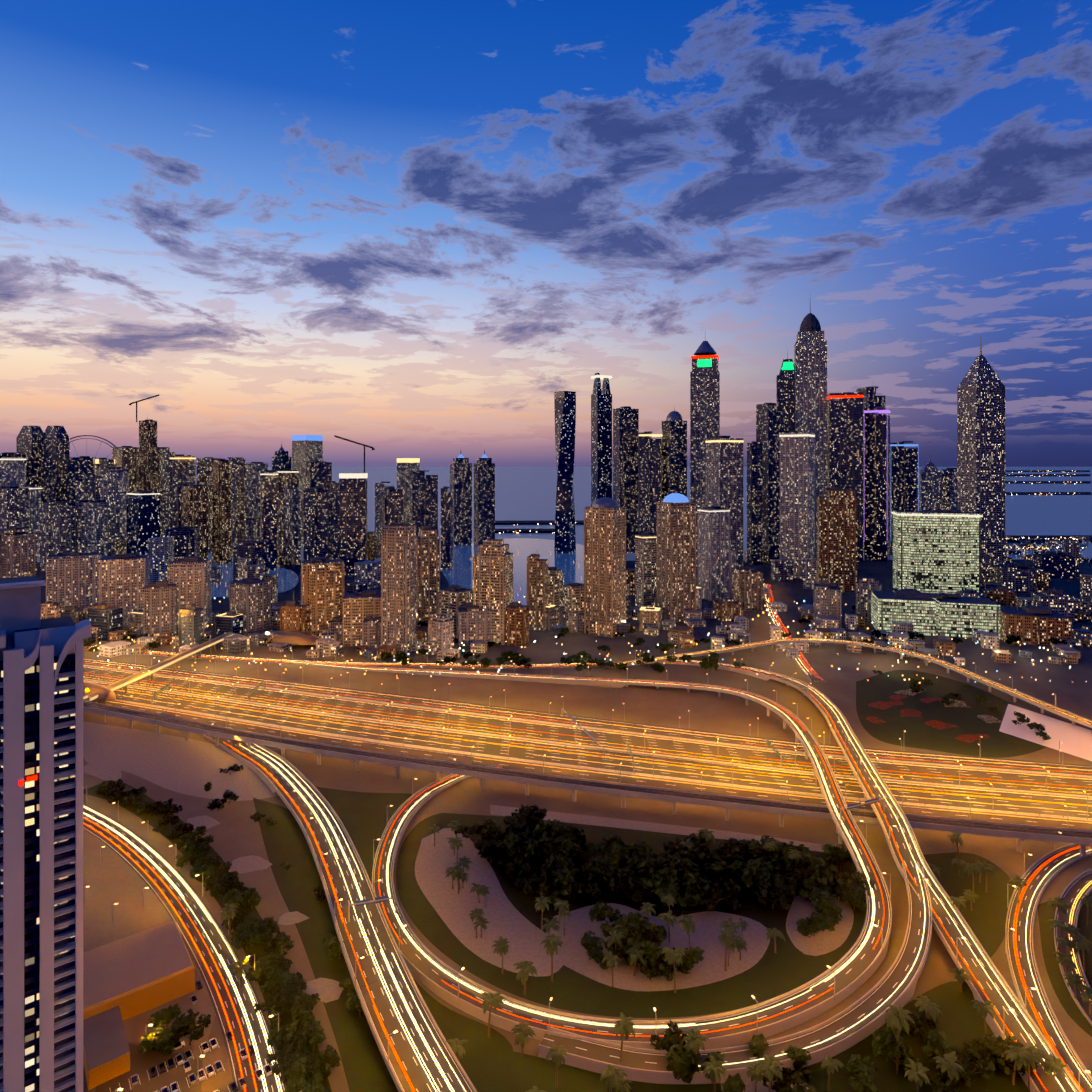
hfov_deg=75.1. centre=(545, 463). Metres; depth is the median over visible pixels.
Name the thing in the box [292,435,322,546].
tower
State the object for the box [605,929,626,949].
loop palm
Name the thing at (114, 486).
tower
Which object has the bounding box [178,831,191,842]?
roadside tree
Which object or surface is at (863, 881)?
park tree
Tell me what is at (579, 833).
park tree
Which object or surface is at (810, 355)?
tower
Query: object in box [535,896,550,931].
loop palm
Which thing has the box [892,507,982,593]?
office
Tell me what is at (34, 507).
tower
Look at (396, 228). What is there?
sky
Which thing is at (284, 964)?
roadside tree
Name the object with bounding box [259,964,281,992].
roadside tree
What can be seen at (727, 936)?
palm
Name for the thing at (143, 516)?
tower
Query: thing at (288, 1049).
roadside tree
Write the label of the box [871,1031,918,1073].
tree
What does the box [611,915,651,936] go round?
park tree
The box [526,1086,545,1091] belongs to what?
palm
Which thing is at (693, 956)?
park tree
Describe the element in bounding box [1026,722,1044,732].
garden tree
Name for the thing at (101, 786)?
roadside tree
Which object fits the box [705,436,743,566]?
tower
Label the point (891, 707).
landscape ground
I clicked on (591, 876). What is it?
park tree
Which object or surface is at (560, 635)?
city tree
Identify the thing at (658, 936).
park tree
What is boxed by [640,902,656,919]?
loop palm
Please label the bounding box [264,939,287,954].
roadside tree
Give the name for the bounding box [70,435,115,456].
ferris wheel
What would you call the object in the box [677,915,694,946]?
loop palm
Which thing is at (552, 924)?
loop palm
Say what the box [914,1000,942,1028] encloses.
palm
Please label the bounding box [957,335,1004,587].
tower
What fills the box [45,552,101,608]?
apartment building
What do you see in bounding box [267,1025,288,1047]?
roadside tree
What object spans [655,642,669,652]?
city tree
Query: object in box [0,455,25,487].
tower
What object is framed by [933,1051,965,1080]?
palm
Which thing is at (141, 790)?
roadside tree
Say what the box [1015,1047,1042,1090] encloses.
palm
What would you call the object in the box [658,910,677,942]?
loop palm
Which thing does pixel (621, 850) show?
park tree
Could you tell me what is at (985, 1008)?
palm
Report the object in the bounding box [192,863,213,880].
roadside tree
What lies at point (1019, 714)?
garden tree
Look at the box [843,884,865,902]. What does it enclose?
park tree
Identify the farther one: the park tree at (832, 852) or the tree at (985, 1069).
the park tree at (832, 852)
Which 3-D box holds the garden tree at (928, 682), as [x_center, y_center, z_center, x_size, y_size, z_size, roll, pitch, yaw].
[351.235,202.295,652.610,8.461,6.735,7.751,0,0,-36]
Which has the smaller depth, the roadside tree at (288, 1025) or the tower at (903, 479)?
the roadside tree at (288, 1025)
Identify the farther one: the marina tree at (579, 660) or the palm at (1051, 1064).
the marina tree at (579, 660)
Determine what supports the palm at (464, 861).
on the ground at (235, 832)
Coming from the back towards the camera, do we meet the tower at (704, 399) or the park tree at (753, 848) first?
the tower at (704, 399)
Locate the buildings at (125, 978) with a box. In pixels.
[83,920,194,1089]
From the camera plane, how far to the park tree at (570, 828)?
386.22 m
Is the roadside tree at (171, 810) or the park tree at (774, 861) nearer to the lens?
the park tree at (774, 861)
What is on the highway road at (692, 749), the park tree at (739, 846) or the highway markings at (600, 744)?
the highway markings at (600, 744)
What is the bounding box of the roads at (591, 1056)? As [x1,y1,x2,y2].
[83,584,1091,1091]
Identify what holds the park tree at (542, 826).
on the ground at (235, 832)
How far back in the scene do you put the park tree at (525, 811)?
398.77 m
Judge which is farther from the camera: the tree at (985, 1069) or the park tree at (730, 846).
the park tree at (730, 846)
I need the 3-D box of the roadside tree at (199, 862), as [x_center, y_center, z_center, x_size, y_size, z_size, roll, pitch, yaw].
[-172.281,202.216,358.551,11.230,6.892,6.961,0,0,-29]
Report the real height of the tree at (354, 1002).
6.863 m
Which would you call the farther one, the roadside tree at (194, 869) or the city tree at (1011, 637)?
the city tree at (1011, 637)
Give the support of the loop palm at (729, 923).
on the ground at (235, 832)
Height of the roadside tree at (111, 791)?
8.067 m
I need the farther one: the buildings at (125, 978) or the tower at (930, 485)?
the tower at (930, 485)
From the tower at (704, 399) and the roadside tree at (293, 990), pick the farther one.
the tower at (704, 399)
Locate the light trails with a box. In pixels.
[83,590,1091,1091]
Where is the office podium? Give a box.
[871,591,999,638]
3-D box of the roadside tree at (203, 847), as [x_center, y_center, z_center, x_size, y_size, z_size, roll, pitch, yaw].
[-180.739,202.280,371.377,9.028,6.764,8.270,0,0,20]
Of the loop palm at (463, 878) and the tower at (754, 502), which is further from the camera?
the tower at (754, 502)
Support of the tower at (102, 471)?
on the ground at (235, 832)
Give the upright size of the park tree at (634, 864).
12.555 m
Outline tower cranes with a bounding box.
[129,394,374,472]
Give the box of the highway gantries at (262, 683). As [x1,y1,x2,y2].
[88,665,1073,817]
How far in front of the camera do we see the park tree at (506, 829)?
385.64 m
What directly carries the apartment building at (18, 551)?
on the ground at (235, 832)
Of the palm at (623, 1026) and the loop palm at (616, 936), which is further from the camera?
the loop palm at (616, 936)
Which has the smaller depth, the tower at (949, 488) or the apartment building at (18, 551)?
the apartment building at (18, 551)
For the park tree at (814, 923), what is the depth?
305.62 m
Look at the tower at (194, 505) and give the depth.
1371.23 m
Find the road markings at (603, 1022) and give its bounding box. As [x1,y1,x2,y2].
[83,586,1091,1091]
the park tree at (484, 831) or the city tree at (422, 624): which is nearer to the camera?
the park tree at (484, 831)
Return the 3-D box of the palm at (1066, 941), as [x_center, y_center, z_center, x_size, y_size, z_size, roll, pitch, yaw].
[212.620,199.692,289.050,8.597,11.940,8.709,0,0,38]
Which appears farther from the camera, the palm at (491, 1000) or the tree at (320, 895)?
the tree at (320, 895)
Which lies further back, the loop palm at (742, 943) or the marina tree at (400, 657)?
the marina tree at (400, 657)
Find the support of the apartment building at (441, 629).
on the ground at (235, 832)
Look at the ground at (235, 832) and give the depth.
571.55 m
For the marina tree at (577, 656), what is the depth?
726.71 m
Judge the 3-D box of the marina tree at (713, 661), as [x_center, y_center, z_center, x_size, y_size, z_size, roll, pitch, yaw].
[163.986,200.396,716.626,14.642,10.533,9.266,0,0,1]
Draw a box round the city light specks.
[83,470,1086,689]
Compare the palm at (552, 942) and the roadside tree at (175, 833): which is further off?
the roadside tree at (175, 833)
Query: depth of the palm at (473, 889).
330.39 m
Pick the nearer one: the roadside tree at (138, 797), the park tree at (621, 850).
the park tree at (621, 850)
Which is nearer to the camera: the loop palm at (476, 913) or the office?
the loop palm at (476, 913)
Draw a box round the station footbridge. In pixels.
[83,630,318,702]
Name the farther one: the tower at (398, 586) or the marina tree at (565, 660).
the tower at (398, 586)
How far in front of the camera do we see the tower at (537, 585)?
874.48 m
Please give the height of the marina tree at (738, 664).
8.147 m
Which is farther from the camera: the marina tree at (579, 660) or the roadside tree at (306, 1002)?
the marina tree at (579, 660)
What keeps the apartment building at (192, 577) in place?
on the ground at (235, 832)
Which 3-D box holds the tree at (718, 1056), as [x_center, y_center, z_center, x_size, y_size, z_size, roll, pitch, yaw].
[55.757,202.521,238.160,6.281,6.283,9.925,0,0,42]
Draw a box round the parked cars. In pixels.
[131,981,271,1091]
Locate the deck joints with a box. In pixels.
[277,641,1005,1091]
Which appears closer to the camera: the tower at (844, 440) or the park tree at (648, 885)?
the park tree at (648, 885)
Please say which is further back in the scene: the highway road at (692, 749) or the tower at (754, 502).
the tower at (754, 502)
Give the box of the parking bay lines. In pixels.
[110,1038,229,1091]
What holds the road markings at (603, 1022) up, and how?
on the roads at (591, 1056)
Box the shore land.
[495,470,1091,542]
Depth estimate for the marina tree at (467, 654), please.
737.66 m
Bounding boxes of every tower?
[0,452,24,463]
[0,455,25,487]
[0,486,28,532]
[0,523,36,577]
[0,576,90,1091]
[16,426,43,486]
[21,485,42,556]
[40,501,76,571]
[41,426,69,502]
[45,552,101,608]
[68,456,95,505]
[75,474,104,506]
[77,500,115,555]
[95,458,115,474]
[95,459,114,465]
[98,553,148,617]
[99,467,127,477]
[100,470,128,552]
[112,446,138,496]
[126,490,159,554]
[137,447,176,536]
[139,419,156,491]
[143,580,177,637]
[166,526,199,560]
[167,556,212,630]
[170,454,195,527]
[178,484,203,526]
[181,478,207,559]
[197,457,221,484]
[200,471,211,552]
[212,454,231,563]
[229,457,244,545]
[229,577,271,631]
[232,477,235,556]
[233,540,267,580]
[245,462,267,540]
[260,470,277,540]
[262,500,276,569]
[272,442,290,471]
[275,491,283,563]
[277,468,298,492]
[284,479,300,564]
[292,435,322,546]
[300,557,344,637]
[303,486,338,560]
[309,461,331,487]
[324,481,338,491]
[339,473,367,574]
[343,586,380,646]
[375,481,393,531]
[381,523,416,653]
[382,486,402,535]
[397,458,419,524]
[412,470,437,535]
[416,526,439,625]
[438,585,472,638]
[441,486,452,569]
[450,450,471,545]
[473,539,512,644]
[474,450,494,544]
[527,554,547,630]
[548,564,563,625]
[554,391,575,553]
[564,583,583,632]
[584,492,625,637]
[591,373,611,505]
[613,406,638,552]
[635,526,655,606]
[639,431,662,534]
[656,493,695,621]
[662,409,686,501]
[690,341,719,553]
[697,506,729,600]
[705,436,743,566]
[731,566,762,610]
[747,441,762,564]
[756,403,784,562]
[776,353,794,432]
[779,431,814,578]
[794,307,826,558]
[817,481,856,592]
[827,392,862,561]
[856,387,884,551]
[864,407,890,560]
[890,441,917,554]
[918,459,942,510]
[942,468,956,509]
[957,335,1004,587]
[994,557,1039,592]
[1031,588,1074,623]
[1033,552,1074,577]
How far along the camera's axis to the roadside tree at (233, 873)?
345.53 m
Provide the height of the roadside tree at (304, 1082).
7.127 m
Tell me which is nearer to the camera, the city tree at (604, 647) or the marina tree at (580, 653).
the marina tree at (580, 653)
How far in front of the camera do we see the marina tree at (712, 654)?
732.87 m
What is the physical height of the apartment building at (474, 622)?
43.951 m
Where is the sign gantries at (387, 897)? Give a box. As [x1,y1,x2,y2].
[348,708,884,921]
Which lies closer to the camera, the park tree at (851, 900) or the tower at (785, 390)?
the park tree at (851, 900)
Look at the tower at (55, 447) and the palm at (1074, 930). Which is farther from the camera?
the tower at (55, 447)
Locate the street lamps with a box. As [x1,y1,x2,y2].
[83,579,1089,1091]
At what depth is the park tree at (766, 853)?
360.92 m
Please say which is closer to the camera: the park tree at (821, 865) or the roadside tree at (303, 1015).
the roadside tree at (303, 1015)
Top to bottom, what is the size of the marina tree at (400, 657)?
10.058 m
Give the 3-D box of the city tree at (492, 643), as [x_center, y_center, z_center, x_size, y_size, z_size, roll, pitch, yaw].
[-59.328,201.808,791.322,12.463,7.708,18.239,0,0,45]
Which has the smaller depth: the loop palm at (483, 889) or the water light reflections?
the loop palm at (483, 889)
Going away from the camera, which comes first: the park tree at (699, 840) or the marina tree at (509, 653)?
the park tree at (699, 840)
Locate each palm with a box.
[218,904,236,939]
[227,958,249,987]
[428,824,439,846]
[445,867,457,888]
[445,1038,467,1060]
[446,837,461,855]
[448,821,460,836]
[450,838,462,861]
[451,864,463,893]
[454,856,472,871]
[456,873,468,888]
[469,908,484,938]
[470,883,482,902]
[473,917,488,937]
[476,885,488,907]
[481,992,505,1037]
[492,936,509,973]
[510,1022,535,1057]
[513,960,537,995]
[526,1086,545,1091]
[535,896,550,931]
[540,934,563,982]
[541,918,559,934]
[545,1045,568,1087]
[554,899,569,924]
[558,908,570,935]
[593,937,606,945]
[600,1064,627,1091]
[602,950,619,986]
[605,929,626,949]
[612,1077,632,1091]
[613,1012,634,1061]
[615,919,634,935]
[626,946,645,976]
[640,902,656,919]
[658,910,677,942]
[661,894,676,909]
[661,947,685,992]
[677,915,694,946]
[680,839,695,851]
[682,1027,709,1052]
[697,828,714,849]
[701,1055,726,1091]
[717,927,738,970]
[720,918,738,933]
[724,939,738,966]
[735,936,746,960]
[736,918,749,936]
[746,1061,762,1091]
[756,1054,784,1091]
[764,839,777,857]
[766,928,784,952]
[788,849,802,871]
[821,844,832,851]
[821,1055,843,1091]
[885,1004,914,1069]
[905,1058,929,1091]
[913,994,933,1027]
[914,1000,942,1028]
[929,863,941,875]
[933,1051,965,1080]
[948,832,962,858]
[949,896,965,909]
[949,968,972,991]
[951,858,965,875]
[963,890,979,910]
[965,863,982,891]
[970,1000,995,1035]
[974,860,986,882]
[979,863,994,892]
[1005,1045,1032,1084]
[1009,875,1027,904]
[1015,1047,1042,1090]
[1026,1044,1045,1070]
[1040,1054,1067,1078]
[1046,897,1072,920]
[1047,919,1070,949]
[1052,951,1075,971]
[1056,935,1077,965]
[1063,972,1085,998]
[1064,923,1081,953]
[1067,932,1091,971]
[1079,984,1091,1014]
[1080,894,1091,925]
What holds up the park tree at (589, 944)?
on the ground at (235, 832)
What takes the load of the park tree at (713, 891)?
on the ground at (235, 832)
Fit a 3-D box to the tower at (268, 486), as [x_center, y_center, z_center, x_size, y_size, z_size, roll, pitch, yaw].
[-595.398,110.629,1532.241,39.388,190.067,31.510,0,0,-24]
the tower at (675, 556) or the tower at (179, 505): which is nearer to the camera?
the tower at (675, 556)
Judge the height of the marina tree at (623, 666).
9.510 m
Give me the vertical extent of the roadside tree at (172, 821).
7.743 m
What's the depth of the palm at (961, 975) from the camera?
274.14 m
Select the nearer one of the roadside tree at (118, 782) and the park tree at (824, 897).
the park tree at (824, 897)
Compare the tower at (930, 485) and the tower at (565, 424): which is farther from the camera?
the tower at (930, 485)
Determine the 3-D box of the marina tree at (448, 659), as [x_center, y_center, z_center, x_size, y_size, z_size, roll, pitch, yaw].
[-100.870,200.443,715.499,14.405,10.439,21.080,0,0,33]
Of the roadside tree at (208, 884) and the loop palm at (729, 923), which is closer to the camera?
the loop palm at (729, 923)
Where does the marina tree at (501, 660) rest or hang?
on the ground at (235, 832)
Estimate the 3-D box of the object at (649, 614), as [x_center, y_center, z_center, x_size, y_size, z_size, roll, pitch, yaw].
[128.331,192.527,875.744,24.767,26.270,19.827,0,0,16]
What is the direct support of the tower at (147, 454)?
on the ground at (235, 832)
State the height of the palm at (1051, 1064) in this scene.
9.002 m
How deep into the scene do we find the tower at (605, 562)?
846.43 m
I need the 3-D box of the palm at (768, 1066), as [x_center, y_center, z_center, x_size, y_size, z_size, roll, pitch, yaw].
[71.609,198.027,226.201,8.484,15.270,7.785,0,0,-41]
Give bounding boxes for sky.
[0,0,1091,466]
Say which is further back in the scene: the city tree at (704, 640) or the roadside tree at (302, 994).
the city tree at (704, 640)
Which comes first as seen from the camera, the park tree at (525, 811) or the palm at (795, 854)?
the palm at (795, 854)
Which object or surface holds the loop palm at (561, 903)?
on the ground at (235, 832)
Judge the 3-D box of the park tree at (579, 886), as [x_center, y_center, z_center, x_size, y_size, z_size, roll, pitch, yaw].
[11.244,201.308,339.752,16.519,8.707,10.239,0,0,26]
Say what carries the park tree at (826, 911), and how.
on the ground at (235, 832)
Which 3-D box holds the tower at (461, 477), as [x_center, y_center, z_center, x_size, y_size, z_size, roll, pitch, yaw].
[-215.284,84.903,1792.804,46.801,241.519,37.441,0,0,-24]
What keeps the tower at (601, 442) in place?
on the ground at (235, 832)
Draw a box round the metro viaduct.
[83,701,1091,857]
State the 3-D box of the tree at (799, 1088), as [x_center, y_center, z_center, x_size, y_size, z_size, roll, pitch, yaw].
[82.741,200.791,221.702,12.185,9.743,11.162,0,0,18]
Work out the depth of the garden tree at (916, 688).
629.32 m
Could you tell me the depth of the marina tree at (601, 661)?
711.01 m
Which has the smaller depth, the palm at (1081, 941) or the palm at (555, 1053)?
the palm at (555, 1053)
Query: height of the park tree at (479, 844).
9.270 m
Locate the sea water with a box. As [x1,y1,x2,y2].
[37,467,1091,561]
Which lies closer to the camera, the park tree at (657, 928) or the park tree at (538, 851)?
the park tree at (657, 928)
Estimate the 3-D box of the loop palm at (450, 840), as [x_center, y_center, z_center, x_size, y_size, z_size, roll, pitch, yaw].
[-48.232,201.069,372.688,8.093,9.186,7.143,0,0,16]
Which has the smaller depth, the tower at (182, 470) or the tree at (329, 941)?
the tree at (329, 941)
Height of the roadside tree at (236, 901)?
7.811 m
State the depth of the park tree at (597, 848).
367.61 m
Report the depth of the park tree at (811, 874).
343.66 m
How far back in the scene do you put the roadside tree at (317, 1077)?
231.91 m
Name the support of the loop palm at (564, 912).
on the ground at (235, 832)
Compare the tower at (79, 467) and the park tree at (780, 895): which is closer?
the park tree at (780, 895)
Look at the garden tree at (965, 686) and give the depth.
640.27 m
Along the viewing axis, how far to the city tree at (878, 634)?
825.09 m
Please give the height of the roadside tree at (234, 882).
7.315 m
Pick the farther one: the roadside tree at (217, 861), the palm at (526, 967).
the roadside tree at (217, 861)
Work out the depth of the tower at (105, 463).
1652.63 m
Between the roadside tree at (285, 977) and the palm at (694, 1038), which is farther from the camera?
the roadside tree at (285, 977)
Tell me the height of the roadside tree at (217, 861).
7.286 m
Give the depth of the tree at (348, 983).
275.54 m
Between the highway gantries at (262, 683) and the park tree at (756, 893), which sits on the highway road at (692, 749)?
the highway gantries at (262, 683)
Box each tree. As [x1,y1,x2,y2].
[83,640,95,647]
[88,646,98,652]
[95,779,122,794]
[97,781,105,789]
[100,780,113,793]
[102,784,125,797]
[107,789,137,803]
[121,796,136,807]
[124,634,142,640]
[134,786,146,795]
[134,795,142,803]
[136,802,150,813]
[137,1026,177,1052]
[143,798,172,813]
[146,641,160,647]
[147,1026,179,1055]
[148,1003,181,1028]
[150,804,182,816]
[153,824,166,833]
[157,803,176,814]
[158,814,178,829]
[166,828,182,840]
[167,1009,210,1045]
[174,823,205,835]
[175,850,202,867]
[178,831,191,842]
[179,838,197,856]
[182,826,206,839]
[182,833,198,844]
[189,864,203,877]
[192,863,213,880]
[192,870,211,881]
[193,842,210,853]
[193,855,215,867]
[193,855,221,878]
[196,835,213,846]
[203,872,221,890]
[204,782,211,791]
[207,797,226,810]
[209,878,226,894]
[210,882,243,898]
[212,865,220,874]
[219,876,248,892]
[220,764,243,774]
[221,871,238,878]
[221,916,243,929]
[222,790,238,803]
[222,861,231,871]
[223,890,247,904]
[226,914,251,925]
[227,893,246,908]
[231,922,249,941]
[231,930,254,947]
[231,932,260,949]
[234,902,249,916]
[240,888,258,905]
[241,919,261,936]
[245,962,264,982]
[247,893,260,908]
[250,811,265,821]
[251,916,278,943]
[252,955,271,973]
[253,988,291,1012]
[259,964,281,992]
[263,930,287,951]
[263,935,294,960]
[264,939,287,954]
[264,983,285,994]
[265,817,276,825]
[266,956,292,973]
[266,972,302,1005]
[266,1034,312,1063]
[267,927,279,932]
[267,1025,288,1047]
[268,955,281,965]
[268,1009,280,1023]
[269,1020,295,1046]
[270,1054,303,1083]
[272,970,294,988]
[273,983,311,1007]
[279,972,302,982]
[280,861,290,870]
[281,976,307,994]
[281,992,303,1013]
[283,1020,315,1050]
[284,1018,302,1033]
[284,1076,319,1091]
[285,1081,306,1091]
[287,1057,307,1082]
[288,1059,310,1076]
[291,993,305,1016]
[292,1005,314,1027]
[293,993,319,1014]
[296,1049,313,1064]
[299,1030,325,1051]
[299,1080,314,1091]
[304,1020,323,1034]
[309,1044,333,1077]
[309,1048,339,1077]
[310,1068,326,1089]
[312,1086,330,1091]
[313,888,326,902]
[317,881,323,888]
[323,933,338,948]
[326,941,344,959]
[339,978,353,989]
[344,993,365,1016]
[345,987,357,1005]
[379,653,391,661]
[394,654,408,664]
[395,652,405,656]
[401,659,412,665]
[417,621,426,627]
[418,649,427,654]
[435,657,455,665]
[454,819,502,841]
[461,651,480,659]
[461,659,477,668]
[473,839,499,858]
[480,657,490,666]
[487,641,500,647]
[495,656,511,665]
[496,830,524,857]
[503,815,518,824]
[504,651,513,655]
[504,821,532,837]
[509,822,532,845]
[510,815,538,835]
[511,804,546,824]
[512,653,523,662]
[513,835,535,858]
[515,659,531,668]
[521,854,575,878]
[523,870,559,896]
[525,837,560,861]
[531,812,542,821]
[532,819,574,840]
[544,836,581,858]
[545,868,571,893]
[546,819,560,831]
[548,869,572,903]
[555,633,564,639]
[560,628,568,633]
[561,658,572,665]
[561,865,575,887]
[563,825,576,833]
[565,875,585,893]
[571,828,587,841]
[572,858,601,898]
[574,655,586,663]
[574,657,583,662]
[575,663,590,673]
[577,651,587,655]
[580,857,618,883]
[580,931,605,960]
[581,856,604,871]
[582,658,597,665]
[588,835,621,855]
[589,901,623,922]
[595,658,604,665]
[596,943,628,969]
[597,645,610,650]
[597,845,631,870]
[598,661,616,668]
[600,911,645,937]
[604,841,623,863]
[605,939,617,950]
[608,846,628,867]
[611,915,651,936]
[614,632,623,636]
[615,661,627,671]
[620,924,663,950]
[624,855,660,881]
[625,937,649,968]
[625,940,667,967]
[627,625,635,633]
[627,841,654,861]
[632,638,645,645]
[633,923,666,945]
[636,652,649,657]
[636,655,655,664]
[637,867,680,892]
[638,855,672,877]
[639,948,673,980]
[650,662,664,672]
[650,1020,687,1079]
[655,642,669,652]
[655,881,683,905]
[663,642,677,652]
[663,840,689,855]
[664,855,699,875]
[665,1044,701,1083]
[666,654,676,663]
[667,947,689,970]
[676,833,708,852]
[676,946,704,973]
[677,872,706,906]
[679,653,691,662]
[682,832,711,845]
[685,879,741,910]
[695,638,709,644]
[700,661,718,670]
[700,862,719,878]
[700,1051,724,1078]
[701,656,715,664]
[704,859,728,880]
[707,651,718,658]
[715,838,751,863]
[718,875,740,908]
[720,1073,745,1091]
[725,638,739,644]
[728,860,757,886]
[732,661,745,667]
[735,839,743,855]
[741,839,759,860]
[741,865,784,888]
[744,839,760,858]
[746,859,770,868]
[747,1034,768,1057]
[751,859,784,886]
[752,889,771,904]
[754,861,773,874]
[756,871,796,897]
[756,879,792,910]
[759,834,783,857]
[760,844,782,859]
[763,1067,812,1091]
[770,855,788,867]
[773,862,805,884]
[782,632,790,637]
[782,841,813,868]
[784,1045,811,1071]
[791,1082,815,1091]
[796,912,836,936]
[798,618,808,625]
[798,885,832,901]
[803,856,837,890]
[807,871,835,880]
[810,886,842,920]
[815,905,839,923]
[818,874,843,901]
[822,844,853,869]
[827,870,865,900]
[828,884,863,906]
[833,877,870,897]
[835,870,874,889]
[843,881,863,904]
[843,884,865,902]
[846,1054,882,1091]
[848,899,866,911]
[857,639,872,648]
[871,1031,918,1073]
[872,670,882,674]
[872,1027,902,1050]
[875,631,881,638]
[902,1014,937,1038]
[907,631,924,640]
[910,679,917,684]
[910,684,924,692]
[921,1029,947,1064]
[924,679,932,684]
[928,1070,959,1091]
[939,1044,995,1086]
[941,698,953,705]
[945,692,961,699]
[950,637,962,643]
[961,685,970,689]
[963,1033,996,1065]
[975,694,988,702]
[983,1035,1038,1074]
[987,707,1000,714]
[1004,1035,1033,1075]
[1005,635,1021,645]
[1012,716,1029,725]
[1014,711,1025,717]
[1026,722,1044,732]
[1036,731,1050,740]
[1049,638,1065,644]
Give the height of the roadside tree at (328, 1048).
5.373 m
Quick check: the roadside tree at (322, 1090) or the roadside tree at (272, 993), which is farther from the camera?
the roadside tree at (272, 993)
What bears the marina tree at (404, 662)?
on the ground at (235, 832)
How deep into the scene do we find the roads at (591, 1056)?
290.87 m
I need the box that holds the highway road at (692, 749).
[83,658,1091,829]
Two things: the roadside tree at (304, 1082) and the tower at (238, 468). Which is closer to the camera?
the roadside tree at (304, 1082)
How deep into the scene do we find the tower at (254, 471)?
1662.41 m
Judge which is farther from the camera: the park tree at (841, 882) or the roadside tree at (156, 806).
the roadside tree at (156, 806)
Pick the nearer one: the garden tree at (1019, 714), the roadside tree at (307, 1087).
the roadside tree at (307, 1087)
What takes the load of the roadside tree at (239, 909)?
on the ground at (235, 832)
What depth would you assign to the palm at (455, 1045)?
241.56 m
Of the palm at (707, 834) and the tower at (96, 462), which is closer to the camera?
the palm at (707, 834)
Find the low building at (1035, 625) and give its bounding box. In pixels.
[1000,605,1070,644]
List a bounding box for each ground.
[37,560,1091,1091]
[83,531,1091,1091]
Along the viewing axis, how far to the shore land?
2424.33 m
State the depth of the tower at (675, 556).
923.65 m
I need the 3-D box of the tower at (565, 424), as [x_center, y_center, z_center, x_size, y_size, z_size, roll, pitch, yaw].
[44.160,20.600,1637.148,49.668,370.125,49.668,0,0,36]
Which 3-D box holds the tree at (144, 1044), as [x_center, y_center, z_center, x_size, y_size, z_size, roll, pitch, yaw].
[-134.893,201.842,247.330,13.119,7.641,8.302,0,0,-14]
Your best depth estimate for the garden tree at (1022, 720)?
554.77 m
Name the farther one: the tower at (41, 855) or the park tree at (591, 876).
the park tree at (591, 876)
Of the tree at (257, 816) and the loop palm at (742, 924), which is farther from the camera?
the tree at (257, 816)
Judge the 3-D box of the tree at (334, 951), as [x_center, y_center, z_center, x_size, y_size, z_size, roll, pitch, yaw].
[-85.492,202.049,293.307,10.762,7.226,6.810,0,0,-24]
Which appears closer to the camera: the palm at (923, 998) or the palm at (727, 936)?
the palm at (923, 998)
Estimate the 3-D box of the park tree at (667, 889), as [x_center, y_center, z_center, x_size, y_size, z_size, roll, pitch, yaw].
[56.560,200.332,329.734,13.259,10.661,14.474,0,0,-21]
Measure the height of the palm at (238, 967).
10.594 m
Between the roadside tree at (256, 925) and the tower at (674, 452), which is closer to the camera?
the roadside tree at (256, 925)
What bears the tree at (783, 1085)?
on the ground at (235, 832)
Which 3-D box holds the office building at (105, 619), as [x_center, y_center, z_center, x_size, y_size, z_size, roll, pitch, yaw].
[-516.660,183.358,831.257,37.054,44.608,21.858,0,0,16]
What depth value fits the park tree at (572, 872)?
339.81 m
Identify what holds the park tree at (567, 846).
on the ground at (235, 832)
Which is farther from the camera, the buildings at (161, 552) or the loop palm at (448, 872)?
the buildings at (161, 552)
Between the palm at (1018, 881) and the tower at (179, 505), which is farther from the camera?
the tower at (179, 505)
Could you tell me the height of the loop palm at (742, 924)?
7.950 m
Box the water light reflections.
[216,545,1061,594]
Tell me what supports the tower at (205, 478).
on the ground at (235, 832)
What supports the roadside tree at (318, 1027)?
on the ground at (235, 832)
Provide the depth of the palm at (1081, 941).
286.37 m
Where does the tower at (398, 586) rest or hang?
on the ground at (235, 832)
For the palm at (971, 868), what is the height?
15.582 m
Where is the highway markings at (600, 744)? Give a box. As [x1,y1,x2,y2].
[83,659,1090,824]
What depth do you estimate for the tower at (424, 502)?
1746.62 m

